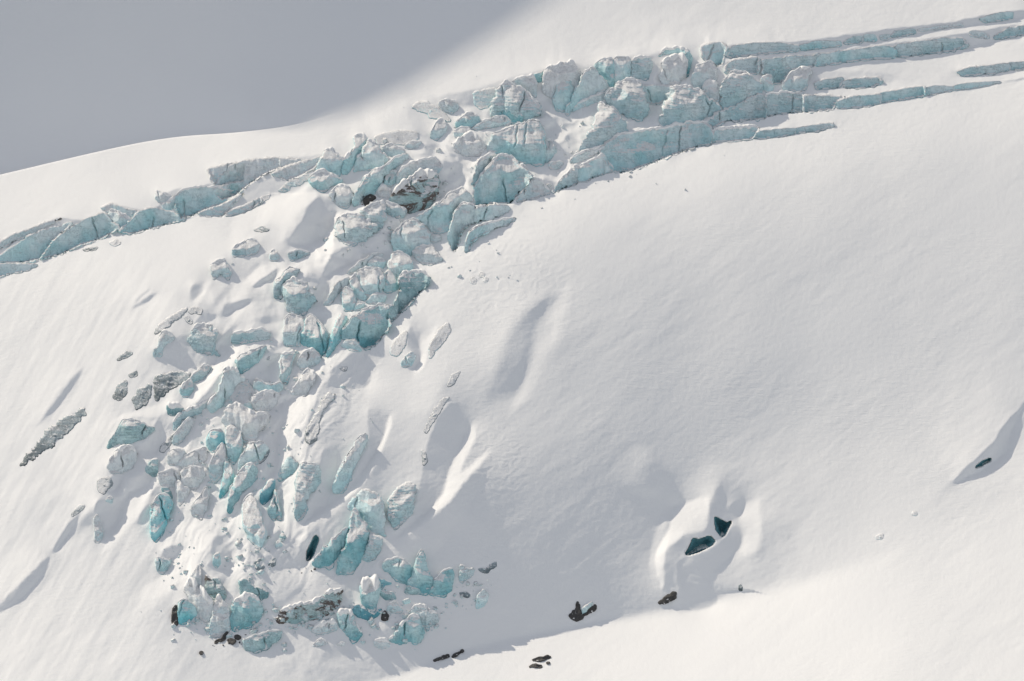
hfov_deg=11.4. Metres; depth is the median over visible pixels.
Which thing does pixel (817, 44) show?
ice wall
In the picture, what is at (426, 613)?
serac
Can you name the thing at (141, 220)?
ice wall
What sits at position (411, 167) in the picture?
serac
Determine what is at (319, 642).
serac
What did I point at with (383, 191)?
serac
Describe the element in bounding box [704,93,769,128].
ice wall
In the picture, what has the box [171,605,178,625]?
rock
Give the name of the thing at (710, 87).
serac
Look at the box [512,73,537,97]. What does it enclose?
serac
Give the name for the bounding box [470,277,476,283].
ice outcrop
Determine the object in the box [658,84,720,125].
serac
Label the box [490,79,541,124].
serac
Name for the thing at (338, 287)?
serac
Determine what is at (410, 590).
serac
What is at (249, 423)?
serac
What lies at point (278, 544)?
serac
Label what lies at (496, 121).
serac
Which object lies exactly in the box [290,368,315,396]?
serac
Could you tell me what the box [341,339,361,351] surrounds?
serac
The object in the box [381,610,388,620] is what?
rock
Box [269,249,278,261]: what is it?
serac
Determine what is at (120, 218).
serac
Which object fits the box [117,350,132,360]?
ice outcrop
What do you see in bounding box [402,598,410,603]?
serac
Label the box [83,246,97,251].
ice outcrop
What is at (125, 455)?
serac
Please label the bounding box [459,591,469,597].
ice outcrop
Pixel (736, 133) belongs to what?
ice wall
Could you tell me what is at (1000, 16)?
ice wall
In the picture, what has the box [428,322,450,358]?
ice outcrop
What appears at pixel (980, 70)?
ice wall
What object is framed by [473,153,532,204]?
serac
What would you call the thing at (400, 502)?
serac
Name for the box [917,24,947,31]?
ice wall
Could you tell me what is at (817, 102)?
ice wall
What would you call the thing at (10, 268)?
ice wall
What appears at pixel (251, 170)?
ice wall
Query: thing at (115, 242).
ice outcrop
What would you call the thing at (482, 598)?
serac
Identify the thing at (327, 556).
serac
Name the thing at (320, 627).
serac
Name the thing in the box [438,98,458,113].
serac
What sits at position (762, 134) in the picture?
ice wall
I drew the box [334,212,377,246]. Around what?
serac
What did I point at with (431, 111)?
ice outcrop
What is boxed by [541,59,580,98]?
serac
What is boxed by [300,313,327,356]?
serac
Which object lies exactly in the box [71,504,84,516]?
ice outcrop
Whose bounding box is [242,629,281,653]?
serac
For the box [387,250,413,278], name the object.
serac
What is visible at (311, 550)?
crevasse
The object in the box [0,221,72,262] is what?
ice wall
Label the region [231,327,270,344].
serac
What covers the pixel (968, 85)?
ice wall
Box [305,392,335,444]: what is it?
ice outcrop
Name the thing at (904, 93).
ice wall
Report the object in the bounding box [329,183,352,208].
serac
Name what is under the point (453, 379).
ice outcrop
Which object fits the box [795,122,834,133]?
ice wall
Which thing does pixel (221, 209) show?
ice wall
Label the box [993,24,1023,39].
ice wall
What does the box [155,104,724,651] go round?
ice rubble
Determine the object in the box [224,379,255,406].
ice outcrop
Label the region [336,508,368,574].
serac
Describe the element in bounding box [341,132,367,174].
serac
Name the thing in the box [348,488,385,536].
serac
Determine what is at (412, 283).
serac
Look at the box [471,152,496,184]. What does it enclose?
serac
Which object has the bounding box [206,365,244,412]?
serac
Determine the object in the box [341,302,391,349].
serac
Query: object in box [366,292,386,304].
serac
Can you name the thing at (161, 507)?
serac
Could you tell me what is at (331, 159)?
serac
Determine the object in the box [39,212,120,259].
ice wall
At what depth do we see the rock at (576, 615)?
1436.28 m
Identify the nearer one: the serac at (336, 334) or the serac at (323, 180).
the serac at (336, 334)
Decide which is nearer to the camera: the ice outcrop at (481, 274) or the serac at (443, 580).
the serac at (443, 580)
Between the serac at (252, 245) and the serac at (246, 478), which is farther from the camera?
the serac at (252, 245)
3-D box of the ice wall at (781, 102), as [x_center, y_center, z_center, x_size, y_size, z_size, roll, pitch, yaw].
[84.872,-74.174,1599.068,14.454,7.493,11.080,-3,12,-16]
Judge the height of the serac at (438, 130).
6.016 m
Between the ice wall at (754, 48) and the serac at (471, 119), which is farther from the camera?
the ice wall at (754, 48)
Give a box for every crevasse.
[306,535,318,560]
[685,536,714,554]
[714,517,730,536]
[975,458,990,467]
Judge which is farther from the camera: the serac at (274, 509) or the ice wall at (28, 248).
the ice wall at (28, 248)
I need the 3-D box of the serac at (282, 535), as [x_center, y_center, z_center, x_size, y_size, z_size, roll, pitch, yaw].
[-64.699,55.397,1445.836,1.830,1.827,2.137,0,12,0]
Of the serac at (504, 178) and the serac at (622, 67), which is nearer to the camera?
the serac at (504, 178)
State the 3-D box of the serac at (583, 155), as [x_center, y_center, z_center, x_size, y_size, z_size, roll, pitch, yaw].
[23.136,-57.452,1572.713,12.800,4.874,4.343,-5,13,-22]
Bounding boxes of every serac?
[93,514,102,542]
[105,496,113,503]
[107,417,154,448]
[107,444,136,473]
[108,208,130,231]
[145,458,157,476]
[149,492,172,542]
[153,329,174,357]
[155,190,171,204]
[155,556,170,574]
[157,468,180,487]
[161,487,172,498]
[162,196,174,209]
[166,402,183,415]
[167,448,185,465]
[172,399,208,430]
[172,417,192,445]
[175,480,189,505]
[177,598,196,624]
[178,446,206,467]
[179,378,193,397]
[180,465,205,489]
[183,577,212,622]
[187,322,219,356]
[190,363,211,382]
[190,486,208,519]
[190,564,201,586]
[204,574,226,599]
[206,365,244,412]
[206,428,224,452]
[208,443,225,483]
[209,593,230,637]
[210,258,231,279]
[213,552,220,567]
[219,461,233,498]
[221,401,268,446]
[224,425,242,464]
[227,462,257,513]
[230,591,262,631]
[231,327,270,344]
[232,240,245,257]
[234,345,266,373]
[238,440,268,470]
[238,578,268,600]
[241,493,267,549]
[242,400,252,408]
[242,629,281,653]
[246,237,259,256]
[251,389,279,411]
[253,378,283,391]
[260,479,274,504]
[261,411,269,430]
[267,489,281,520]
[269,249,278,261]
[273,266,299,299]
[275,540,282,548]
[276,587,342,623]
[278,455,298,481]
[279,350,295,384]
[280,533,285,539]
[281,276,317,315]
[282,313,303,346]
[288,249,309,261]
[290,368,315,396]
[293,461,321,521]
[297,347,320,369]
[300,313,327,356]
[308,168,342,192]
[311,618,337,634]
[312,527,348,569]
[312,638,327,646]
[316,147,343,176]
[323,277,349,305]
[326,313,346,357]
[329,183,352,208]
[332,433,367,493]
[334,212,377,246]
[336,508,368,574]
[337,607,362,643]
[337,641,345,645]
[340,286,356,311]
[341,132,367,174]
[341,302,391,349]
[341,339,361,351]
[347,251,382,273]
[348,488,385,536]
[349,272,365,300]
[351,603,381,620]
[352,153,408,206]
[353,139,387,172]
[354,301,364,310]
[356,266,385,299]
[359,574,380,613]
[360,200,386,230]
[361,533,382,561]
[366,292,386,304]
[367,256,385,268]
[368,575,391,589]
[373,637,389,648]
[376,183,391,197]
[380,590,395,599]
[381,142,404,157]
[382,556,412,584]
[383,269,398,293]
[384,170,397,186]
[385,200,406,218]
[386,599,402,613]
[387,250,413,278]
[387,481,416,529]
[389,168,440,213]
[389,269,430,321]
[389,613,424,644]
[390,217,430,256]
[396,156,442,184]
[401,351,415,367]
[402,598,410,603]
[404,140,421,149]
[404,585,420,594]
[407,549,432,595]
[409,603,438,631]
[412,243,442,265]
[416,186,472,233]
[429,567,454,597]
[430,117,446,140]
[430,234,441,242]
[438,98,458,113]
[447,201,509,251]
[453,126,470,137]
[453,130,485,156]
[455,111,479,128]
[459,564,474,583]
[464,217,515,252]
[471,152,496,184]
[472,115,510,130]
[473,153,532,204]
[476,589,488,608]
[487,119,546,166]
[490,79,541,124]
[490,110,523,123]
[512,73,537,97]
[516,176,549,202]
[534,71,542,82]
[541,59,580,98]
[545,137,556,162]
[548,159,563,169]
[551,164,578,193]
[552,80,573,112]
[565,66,608,115]
[570,144,604,163]
[572,92,604,111]
[577,153,613,181]
[579,101,628,150]
[581,602,592,613]
[594,57,614,86]
[604,77,649,121]
[614,55,631,84]
[631,55,652,80]
[658,45,692,77]
[658,52,688,85]
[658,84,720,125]
[690,60,717,88]
[702,78,720,102]
[719,69,763,108]
[760,74,773,92]
[782,66,812,91]
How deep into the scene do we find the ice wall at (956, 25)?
1634.22 m
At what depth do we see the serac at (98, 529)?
1456.89 m
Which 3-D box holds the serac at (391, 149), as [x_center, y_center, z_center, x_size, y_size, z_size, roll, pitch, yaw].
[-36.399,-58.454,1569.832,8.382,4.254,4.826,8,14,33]
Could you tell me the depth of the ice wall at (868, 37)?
1625.26 m
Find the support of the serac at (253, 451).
on the snow slope
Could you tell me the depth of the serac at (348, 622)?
1423.19 m
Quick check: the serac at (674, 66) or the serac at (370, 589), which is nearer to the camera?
the serac at (370, 589)
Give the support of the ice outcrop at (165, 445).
on the snow slope
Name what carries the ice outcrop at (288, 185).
on the snow slope
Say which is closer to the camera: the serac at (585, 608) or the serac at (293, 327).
the serac at (585, 608)
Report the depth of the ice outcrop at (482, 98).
1590.63 m
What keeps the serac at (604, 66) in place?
on the snow slope
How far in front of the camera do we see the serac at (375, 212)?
1544.78 m
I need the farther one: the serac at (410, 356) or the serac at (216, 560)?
the serac at (410, 356)
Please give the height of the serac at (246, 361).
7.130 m
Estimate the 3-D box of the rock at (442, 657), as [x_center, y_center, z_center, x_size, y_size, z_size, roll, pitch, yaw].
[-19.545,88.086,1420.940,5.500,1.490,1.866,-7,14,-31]
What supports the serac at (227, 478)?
on the snow slope
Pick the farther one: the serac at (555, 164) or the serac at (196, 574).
the serac at (555, 164)
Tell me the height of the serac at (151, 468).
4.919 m
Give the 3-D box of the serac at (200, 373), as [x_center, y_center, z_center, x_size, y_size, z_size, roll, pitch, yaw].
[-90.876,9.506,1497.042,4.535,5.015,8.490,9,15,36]
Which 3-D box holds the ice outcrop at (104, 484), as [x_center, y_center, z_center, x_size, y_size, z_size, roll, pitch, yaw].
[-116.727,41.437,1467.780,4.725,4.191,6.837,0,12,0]
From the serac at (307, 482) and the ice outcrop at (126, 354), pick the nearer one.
the serac at (307, 482)
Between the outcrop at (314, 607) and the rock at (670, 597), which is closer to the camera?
the outcrop at (314, 607)
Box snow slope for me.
[0,0,1023,680]
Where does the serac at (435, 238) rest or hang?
on the snow slope
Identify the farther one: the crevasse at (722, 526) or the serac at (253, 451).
the serac at (253, 451)
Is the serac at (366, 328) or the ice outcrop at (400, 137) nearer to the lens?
the serac at (366, 328)
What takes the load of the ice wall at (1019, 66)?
on the snow slope
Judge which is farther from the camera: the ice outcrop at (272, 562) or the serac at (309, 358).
the serac at (309, 358)
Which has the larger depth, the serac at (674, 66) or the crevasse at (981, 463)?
the serac at (674, 66)
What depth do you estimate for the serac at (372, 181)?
1556.61 m
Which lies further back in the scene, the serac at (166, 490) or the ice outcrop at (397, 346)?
the ice outcrop at (397, 346)
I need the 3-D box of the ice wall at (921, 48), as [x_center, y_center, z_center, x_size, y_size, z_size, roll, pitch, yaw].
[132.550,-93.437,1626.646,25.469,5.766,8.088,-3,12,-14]
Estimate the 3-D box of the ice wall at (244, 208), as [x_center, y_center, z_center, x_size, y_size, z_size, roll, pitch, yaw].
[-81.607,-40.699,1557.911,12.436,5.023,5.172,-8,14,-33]
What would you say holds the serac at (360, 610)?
on the snow slope
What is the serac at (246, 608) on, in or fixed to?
on the snow slope
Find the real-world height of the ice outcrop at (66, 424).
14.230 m
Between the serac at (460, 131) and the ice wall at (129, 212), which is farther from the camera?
the serac at (460, 131)
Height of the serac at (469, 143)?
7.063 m
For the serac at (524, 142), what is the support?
on the snow slope
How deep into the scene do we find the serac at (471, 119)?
1581.36 m
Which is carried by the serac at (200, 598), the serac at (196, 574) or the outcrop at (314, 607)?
the serac at (196, 574)
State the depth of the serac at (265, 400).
1485.50 m
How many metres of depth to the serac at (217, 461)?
1468.17 m
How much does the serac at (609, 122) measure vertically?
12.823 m
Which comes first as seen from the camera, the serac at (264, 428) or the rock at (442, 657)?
the rock at (442, 657)
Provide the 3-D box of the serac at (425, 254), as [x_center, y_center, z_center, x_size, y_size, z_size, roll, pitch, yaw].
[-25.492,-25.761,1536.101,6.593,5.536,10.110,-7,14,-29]
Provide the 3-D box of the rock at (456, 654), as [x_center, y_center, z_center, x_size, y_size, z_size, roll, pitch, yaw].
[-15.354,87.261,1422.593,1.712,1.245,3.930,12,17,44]
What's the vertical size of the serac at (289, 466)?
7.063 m
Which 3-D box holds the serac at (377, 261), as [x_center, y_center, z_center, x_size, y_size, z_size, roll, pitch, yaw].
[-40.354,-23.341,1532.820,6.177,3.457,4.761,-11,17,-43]
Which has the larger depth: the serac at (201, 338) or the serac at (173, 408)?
the serac at (201, 338)
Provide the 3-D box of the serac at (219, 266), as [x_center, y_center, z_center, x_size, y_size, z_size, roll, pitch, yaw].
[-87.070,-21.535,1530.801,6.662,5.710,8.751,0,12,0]
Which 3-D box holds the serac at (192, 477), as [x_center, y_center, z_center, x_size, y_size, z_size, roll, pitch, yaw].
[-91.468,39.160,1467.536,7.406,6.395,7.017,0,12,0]
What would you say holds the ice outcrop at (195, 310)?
on the snow slope
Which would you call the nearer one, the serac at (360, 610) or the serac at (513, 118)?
the serac at (360, 610)
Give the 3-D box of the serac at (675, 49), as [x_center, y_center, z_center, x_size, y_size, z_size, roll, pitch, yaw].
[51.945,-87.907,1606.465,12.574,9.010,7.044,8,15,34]
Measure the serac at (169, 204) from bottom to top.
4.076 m
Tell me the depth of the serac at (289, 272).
1521.96 m
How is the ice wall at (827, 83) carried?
on the snow slope
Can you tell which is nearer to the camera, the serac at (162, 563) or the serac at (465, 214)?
the serac at (162, 563)
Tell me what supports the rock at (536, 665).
on the snow slope
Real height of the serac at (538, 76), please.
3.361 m
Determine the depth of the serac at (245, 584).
1429.88 m
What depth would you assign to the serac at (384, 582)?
1434.67 m
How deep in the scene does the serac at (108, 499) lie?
1463.74 m
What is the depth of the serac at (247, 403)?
1484.44 m
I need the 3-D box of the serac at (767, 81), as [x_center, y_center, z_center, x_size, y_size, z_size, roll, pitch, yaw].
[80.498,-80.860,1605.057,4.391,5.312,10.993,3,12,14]
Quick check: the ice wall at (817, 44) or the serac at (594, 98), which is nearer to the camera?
the serac at (594, 98)
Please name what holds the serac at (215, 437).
on the snow slope
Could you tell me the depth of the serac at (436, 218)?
1546.93 m
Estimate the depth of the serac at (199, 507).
1458.06 m
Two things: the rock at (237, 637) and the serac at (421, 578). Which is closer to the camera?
the rock at (237, 637)
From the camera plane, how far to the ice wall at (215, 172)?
1570.71 m
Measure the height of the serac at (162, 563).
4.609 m
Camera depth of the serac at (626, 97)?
1589.44 m
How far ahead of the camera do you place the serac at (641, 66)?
1601.63 m
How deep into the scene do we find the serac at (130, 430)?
1479.30 m
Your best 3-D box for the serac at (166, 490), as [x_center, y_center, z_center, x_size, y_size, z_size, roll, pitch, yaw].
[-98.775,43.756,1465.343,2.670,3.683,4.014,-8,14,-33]
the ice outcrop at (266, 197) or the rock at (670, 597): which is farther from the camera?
the ice outcrop at (266, 197)
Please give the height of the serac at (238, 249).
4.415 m
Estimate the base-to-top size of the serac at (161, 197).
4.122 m
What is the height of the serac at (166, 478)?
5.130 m
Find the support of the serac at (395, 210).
on the snow slope
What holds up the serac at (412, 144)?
on the snow slope
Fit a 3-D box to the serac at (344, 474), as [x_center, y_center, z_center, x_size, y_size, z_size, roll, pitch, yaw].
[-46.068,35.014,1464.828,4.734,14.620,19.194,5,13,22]
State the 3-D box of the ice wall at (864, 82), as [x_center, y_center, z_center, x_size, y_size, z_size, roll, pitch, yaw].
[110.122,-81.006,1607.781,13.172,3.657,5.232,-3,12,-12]
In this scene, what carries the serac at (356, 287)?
on the snow slope
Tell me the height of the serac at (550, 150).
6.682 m
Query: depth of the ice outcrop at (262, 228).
1545.96 m
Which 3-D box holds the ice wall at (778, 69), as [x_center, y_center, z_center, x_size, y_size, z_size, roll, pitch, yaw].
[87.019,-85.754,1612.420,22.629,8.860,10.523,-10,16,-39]
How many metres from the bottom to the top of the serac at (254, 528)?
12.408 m
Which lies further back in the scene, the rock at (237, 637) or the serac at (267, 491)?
the serac at (267, 491)
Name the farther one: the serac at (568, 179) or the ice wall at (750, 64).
the ice wall at (750, 64)
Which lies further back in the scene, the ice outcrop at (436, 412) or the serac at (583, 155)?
the serac at (583, 155)
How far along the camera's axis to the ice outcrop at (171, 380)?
1495.24 m
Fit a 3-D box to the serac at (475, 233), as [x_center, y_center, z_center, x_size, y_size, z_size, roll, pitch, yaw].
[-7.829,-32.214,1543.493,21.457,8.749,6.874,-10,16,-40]
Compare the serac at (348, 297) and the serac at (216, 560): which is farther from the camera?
the serac at (348, 297)
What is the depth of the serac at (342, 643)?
1419.42 m
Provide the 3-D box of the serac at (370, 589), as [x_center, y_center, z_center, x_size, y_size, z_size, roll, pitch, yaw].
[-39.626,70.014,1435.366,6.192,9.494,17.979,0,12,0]
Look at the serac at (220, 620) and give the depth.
1424.04 m
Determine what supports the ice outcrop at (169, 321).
on the snow slope
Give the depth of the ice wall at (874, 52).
1618.68 m
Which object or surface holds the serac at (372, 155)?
on the snow slope
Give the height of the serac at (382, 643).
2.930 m
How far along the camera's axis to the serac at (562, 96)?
1592.04 m
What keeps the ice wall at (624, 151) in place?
on the snow slope
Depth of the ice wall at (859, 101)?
1600.42 m
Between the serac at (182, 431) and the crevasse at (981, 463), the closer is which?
the crevasse at (981, 463)
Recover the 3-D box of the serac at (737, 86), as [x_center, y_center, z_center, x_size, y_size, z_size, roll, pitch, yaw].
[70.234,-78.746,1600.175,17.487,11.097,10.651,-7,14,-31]
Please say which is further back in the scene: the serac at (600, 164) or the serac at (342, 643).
the serac at (600, 164)
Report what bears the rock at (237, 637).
on the snow slope
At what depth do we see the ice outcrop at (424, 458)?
1465.61 m
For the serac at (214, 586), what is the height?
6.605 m
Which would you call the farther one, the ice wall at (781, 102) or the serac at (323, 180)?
the ice wall at (781, 102)
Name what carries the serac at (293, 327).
on the snow slope
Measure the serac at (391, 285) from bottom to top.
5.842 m
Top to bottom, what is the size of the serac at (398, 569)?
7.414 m
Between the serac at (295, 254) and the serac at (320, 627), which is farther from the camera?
the serac at (295, 254)
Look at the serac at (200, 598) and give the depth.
1427.79 m
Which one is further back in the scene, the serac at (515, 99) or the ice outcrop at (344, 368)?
the serac at (515, 99)
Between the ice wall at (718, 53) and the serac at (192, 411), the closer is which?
the serac at (192, 411)
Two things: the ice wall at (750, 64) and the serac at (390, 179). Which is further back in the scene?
the ice wall at (750, 64)
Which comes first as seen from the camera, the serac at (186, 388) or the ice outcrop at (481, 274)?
the serac at (186, 388)
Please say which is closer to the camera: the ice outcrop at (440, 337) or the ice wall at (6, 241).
the ice outcrop at (440, 337)
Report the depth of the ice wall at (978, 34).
1631.45 m
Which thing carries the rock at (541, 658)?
on the snow slope
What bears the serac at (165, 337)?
on the snow slope
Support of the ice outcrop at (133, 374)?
on the snow slope
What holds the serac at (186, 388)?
on the snow slope
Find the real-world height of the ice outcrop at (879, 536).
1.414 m
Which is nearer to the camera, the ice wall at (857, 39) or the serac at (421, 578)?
the serac at (421, 578)
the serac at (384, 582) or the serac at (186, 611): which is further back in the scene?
the serac at (384, 582)
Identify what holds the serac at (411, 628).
on the snow slope
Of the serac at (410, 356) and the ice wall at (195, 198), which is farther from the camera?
the ice wall at (195, 198)
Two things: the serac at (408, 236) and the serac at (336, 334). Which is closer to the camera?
the serac at (336, 334)
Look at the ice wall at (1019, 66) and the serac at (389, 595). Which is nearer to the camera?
the serac at (389, 595)
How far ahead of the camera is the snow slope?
1499.84 m
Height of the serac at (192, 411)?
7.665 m
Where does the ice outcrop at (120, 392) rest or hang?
on the snow slope
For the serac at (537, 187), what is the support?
on the snow slope
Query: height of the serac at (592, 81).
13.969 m
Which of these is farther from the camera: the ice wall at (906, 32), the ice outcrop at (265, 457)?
the ice wall at (906, 32)
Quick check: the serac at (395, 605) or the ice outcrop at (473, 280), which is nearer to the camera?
the serac at (395, 605)
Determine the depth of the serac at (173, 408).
1484.96 m
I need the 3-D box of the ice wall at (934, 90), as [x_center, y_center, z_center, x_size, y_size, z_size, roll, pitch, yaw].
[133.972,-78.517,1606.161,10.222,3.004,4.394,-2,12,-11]
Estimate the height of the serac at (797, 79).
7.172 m
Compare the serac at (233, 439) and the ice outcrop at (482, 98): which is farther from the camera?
the ice outcrop at (482, 98)
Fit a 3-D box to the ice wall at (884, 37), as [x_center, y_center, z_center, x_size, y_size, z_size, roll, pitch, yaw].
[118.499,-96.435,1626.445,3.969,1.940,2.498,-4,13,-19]
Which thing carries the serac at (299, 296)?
on the snow slope
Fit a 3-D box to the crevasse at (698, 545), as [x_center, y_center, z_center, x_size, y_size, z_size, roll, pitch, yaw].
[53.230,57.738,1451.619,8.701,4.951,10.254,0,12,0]
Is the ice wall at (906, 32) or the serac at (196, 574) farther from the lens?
the ice wall at (906, 32)
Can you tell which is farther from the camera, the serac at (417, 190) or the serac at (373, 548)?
the serac at (417, 190)
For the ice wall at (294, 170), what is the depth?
1565.85 m
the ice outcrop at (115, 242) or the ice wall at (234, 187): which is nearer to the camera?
the ice outcrop at (115, 242)
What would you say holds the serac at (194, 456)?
on the snow slope
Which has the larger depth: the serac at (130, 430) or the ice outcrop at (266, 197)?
the ice outcrop at (266, 197)
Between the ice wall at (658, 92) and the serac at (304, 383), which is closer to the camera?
the serac at (304, 383)
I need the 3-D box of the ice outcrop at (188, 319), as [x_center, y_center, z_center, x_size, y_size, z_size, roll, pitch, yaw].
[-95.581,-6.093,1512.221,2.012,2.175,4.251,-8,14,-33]
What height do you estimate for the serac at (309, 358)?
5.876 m
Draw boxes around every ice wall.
[0,218,61,248]
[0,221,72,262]
[0,262,37,277]
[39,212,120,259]
[100,202,136,218]
[118,206,185,234]
[174,185,238,218]
[198,193,243,216]
[206,162,240,185]
[212,156,300,198]
[225,197,262,216]
[230,183,242,193]
[271,156,320,180]
[598,120,716,172]
[642,84,671,104]
[700,41,727,66]
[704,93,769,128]
[710,124,759,142]
[724,56,760,74]
[726,41,799,58]
[754,127,795,139]
[761,52,820,84]
[763,90,803,116]
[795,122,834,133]
[799,40,841,50]
[802,93,845,113]
[814,45,897,66]
[814,76,843,89]
[836,92,882,109]
[842,76,883,89]
[843,35,863,44]
[864,33,876,41]
[879,34,889,40]
[880,85,926,102]
[890,28,915,37]
[894,37,968,57]
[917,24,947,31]
[926,85,954,95]
[948,23,963,27]
[954,81,1000,90]
[957,62,1011,76]
[969,30,989,38]
[979,11,1013,22]
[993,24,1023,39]
[1008,60,1023,70]
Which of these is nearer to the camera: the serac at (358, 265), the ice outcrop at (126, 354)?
the ice outcrop at (126, 354)
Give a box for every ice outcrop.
[20,408,86,465]
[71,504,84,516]
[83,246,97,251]
[97,476,112,494]
[109,239,120,246]
[112,379,127,400]
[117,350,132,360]
[128,370,137,377]
[131,383,151,409]
[153,370,190,401]
[154,308,187,333]
[159,432,174,452]
[184,315,192,324]
[188,306,202,314]
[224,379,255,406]
[254,194,270,205]
[254,225,268,231]
[259,450,269,463]
[268,557,275,566]
[278,174,309,192]
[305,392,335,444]
[339,366,347,371]
[374,130,418,145]
[390,331,407,356]
[412,101,450,121]
[421,449,427,465]
[424,396,449,433]
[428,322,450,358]
[447,371,459,386]
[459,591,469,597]
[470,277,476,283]
[472,87,495,109]
[478,561,496,573]
[479,271,484,277]
[875,533,883,539]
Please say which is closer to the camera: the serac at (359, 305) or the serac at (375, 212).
the serac at (359, 305)
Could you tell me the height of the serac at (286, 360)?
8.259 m
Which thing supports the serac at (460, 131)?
on the snow slope
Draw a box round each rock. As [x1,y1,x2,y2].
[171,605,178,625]
[214,631,227,643]
[227,638,235,644]
[234,634,240,639]
[363,194,375,205]
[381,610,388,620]
[433,654,449,661]
[451,651,460,657]
[529,663,541,668]
[532,655,550,661]
[569,601,596,621]
[658,591,676,604]
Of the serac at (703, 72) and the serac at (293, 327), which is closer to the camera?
the serac at (293, 327)
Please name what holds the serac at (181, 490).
on the snow slope
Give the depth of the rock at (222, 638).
1420.24 m
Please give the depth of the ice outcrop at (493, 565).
1441.30 m
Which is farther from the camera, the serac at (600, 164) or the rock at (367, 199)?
the serac at (600, 164)
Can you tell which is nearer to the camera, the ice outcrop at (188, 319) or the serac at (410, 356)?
the serac at (410, 356)
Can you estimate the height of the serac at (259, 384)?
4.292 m
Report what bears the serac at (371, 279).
on the snow slope
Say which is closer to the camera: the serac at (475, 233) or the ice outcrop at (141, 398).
the ice outcrop at (141, 398)
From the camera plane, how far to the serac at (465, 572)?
1438.78 m
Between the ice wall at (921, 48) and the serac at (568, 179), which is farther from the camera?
the ice wall at (921, 48)
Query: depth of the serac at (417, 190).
1552.97 m
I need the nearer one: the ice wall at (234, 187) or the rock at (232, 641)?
the rock at (232, 641)
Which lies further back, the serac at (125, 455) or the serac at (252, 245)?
the serac at (252, 245)
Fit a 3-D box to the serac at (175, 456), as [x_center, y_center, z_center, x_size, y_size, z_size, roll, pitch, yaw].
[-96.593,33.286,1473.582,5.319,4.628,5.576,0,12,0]

